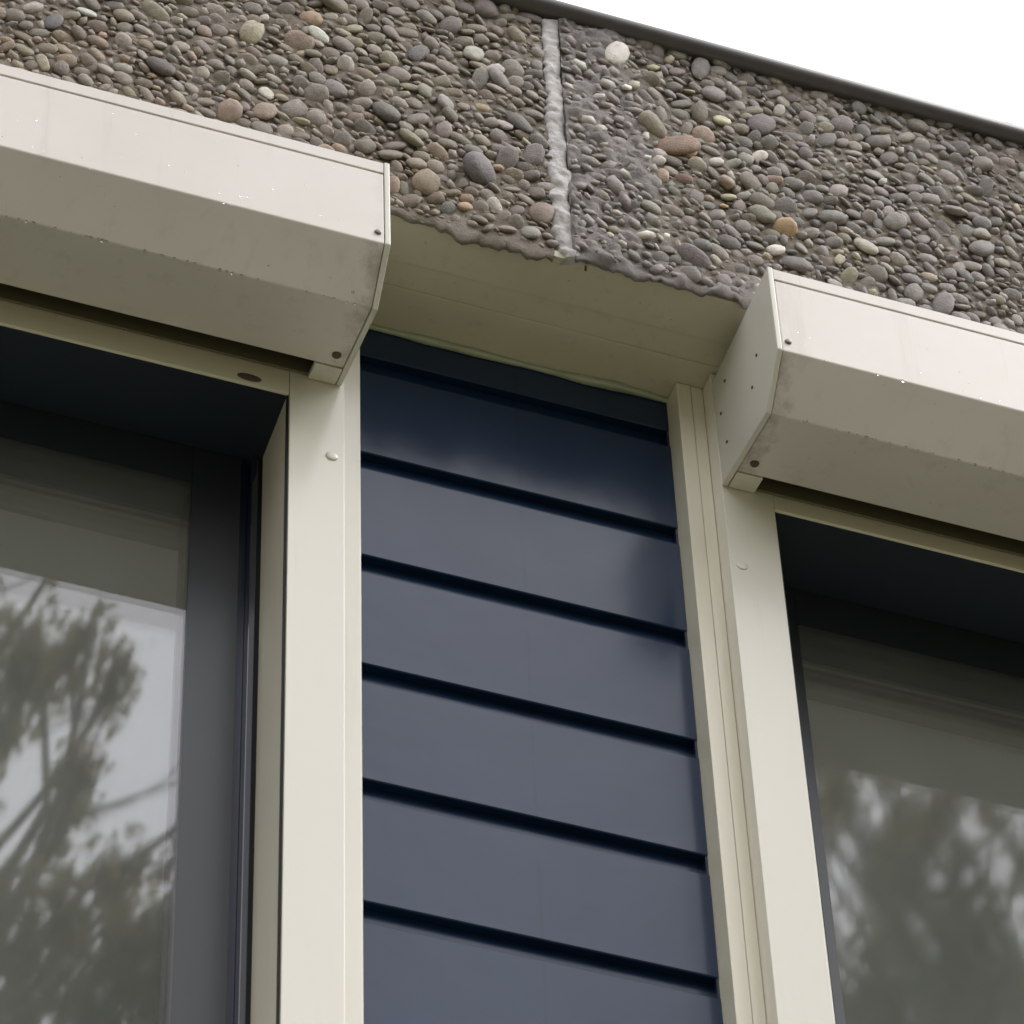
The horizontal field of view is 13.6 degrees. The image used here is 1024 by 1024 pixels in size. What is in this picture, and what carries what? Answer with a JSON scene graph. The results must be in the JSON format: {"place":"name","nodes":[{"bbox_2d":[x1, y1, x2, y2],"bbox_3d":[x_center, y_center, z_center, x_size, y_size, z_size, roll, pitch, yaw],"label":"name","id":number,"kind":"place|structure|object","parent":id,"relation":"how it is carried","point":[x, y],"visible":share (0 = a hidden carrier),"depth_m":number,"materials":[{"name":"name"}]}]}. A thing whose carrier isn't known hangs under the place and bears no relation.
{"place":"outdoors","nodes":[
{"label":"outdoors","id":0,"kind":"place"},
{"bbox_2d":[0,0,558,261],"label":"concrete panel","id":1,"kind":"object","parent":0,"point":[438,106],"visible":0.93,"depth_m":5.14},
{"bbox_2d":[491,0,1023,148],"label":"roof trim","id":2,"kind":"structure","parent":1,"relation":"on","point":[803,78],"depth_m":5.50,"materials":[{"name":"black metal"}]},
{"bbox_2d":[557,17,1023,333],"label":"concrete panel","id":3,"kind":"object","parent":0,"point":[700,177],"visible":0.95,"depth_m":5.33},
{"bbox_2d":[369,215,746,403],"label":"soffit","id":4,"kind":"structure","parent":3,"relation":"attached to","point":[593,326],"depth_m":5.12,"materials":[{"name":"paint"}]},
{"bbox_2d":[541,19,586,270],"bbox_3d":[0.058,-0.453,5.249,0.051,0.494,0.029,14,-51,-13],"label":"mortar joint","id":5,"kind":"object","parent":3,"relation":"attached to","point":[559,173],"visible":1,"depth_m":5.22,"materials":[{"name":"grey concrete"}]},
{"bbox_2d":[558,0,1023,126],"label":"sky","id":6,"kind":"structure","parent":0,"point":[965,55],"materials":[{"name":"white"}]},
{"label":"wall pier","id":7,"kind":"structure","parent":0,"visible":0},
{"bbox_2d":[0,473,179,550],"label":"window lintel","id":8,"kind":"structure","parent":7,"relation":"attached to","point":[47,502],"depth_m":5.03,"materials":[{"name":"concrete"}]},
{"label":"wall pier","id":9,"kind":"structure","parent":0,"visible":0},
{"bbox_2d":[802,660,1023,749],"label":"window lintel","id":10,"kind":"structure","parent":9,"relation":"attached to","point":[910,704],"depth_m":5.27,"materials":[{"name":"concrete"}]},
{"label":"ground","id":11,"kind":"structure","parent":0,"visible":0},
{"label":"lower wall","id":12,"kind":"structure","parent":11,"relation":"on","visible":0},
{"bbox_2d":[344,329,765,1023],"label":"cladding panel","id":13,"kind":"structure","parent":12,"relation":"on","point":[544,815],"depth_m":4.70,"materials":[{"name":"paint"}]},
{"bbox_3d":[-1.062,0.997,3.348,1.850,0.598,0.280,14,-51,-13],"label":"window spandrel","id":14,"kind":"object","parent":12,"relation":"on","visible":0},
{"bbox_2d":[0,300,344,1023],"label":"window","id":15,"kind":"structure","parent":14,"relation":"on","point":[236,465],"depth_m":4.67,"materials":[{"name":"paint"}]},
{"bbox_2d":[0,64,390,385],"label":"shutter box","id":16,"kind":"object","parent":15,"relation":"attached to","point":[169,224],"visible":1,"depth_m":4.80,"materials":[{"name":"paint"}]},
{"bbox_3d":[1.144,1.531,3.890,1.885,0.598,0.280,14,-51,-13],"label":"window spandrel","id":17,"kind":"object","parent":12,"relation":"on","visible":0},
{"bbox_2d":[702,374,1023,1023],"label":"window","id":18,"kind":"structure","parent":17,"relation":"on","point":[801,581],"depth_m":5.03,"materials":[{"name":"paint"}]},
{"bbox_2d":[712,267,1023,556],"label":"shutter box","id":19,"kind":"object","parent":18,"relation":"attached to","point":[856,403],"visible":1,"depth_m":5.00,"materials":[{"name":"paint"}]}
]}

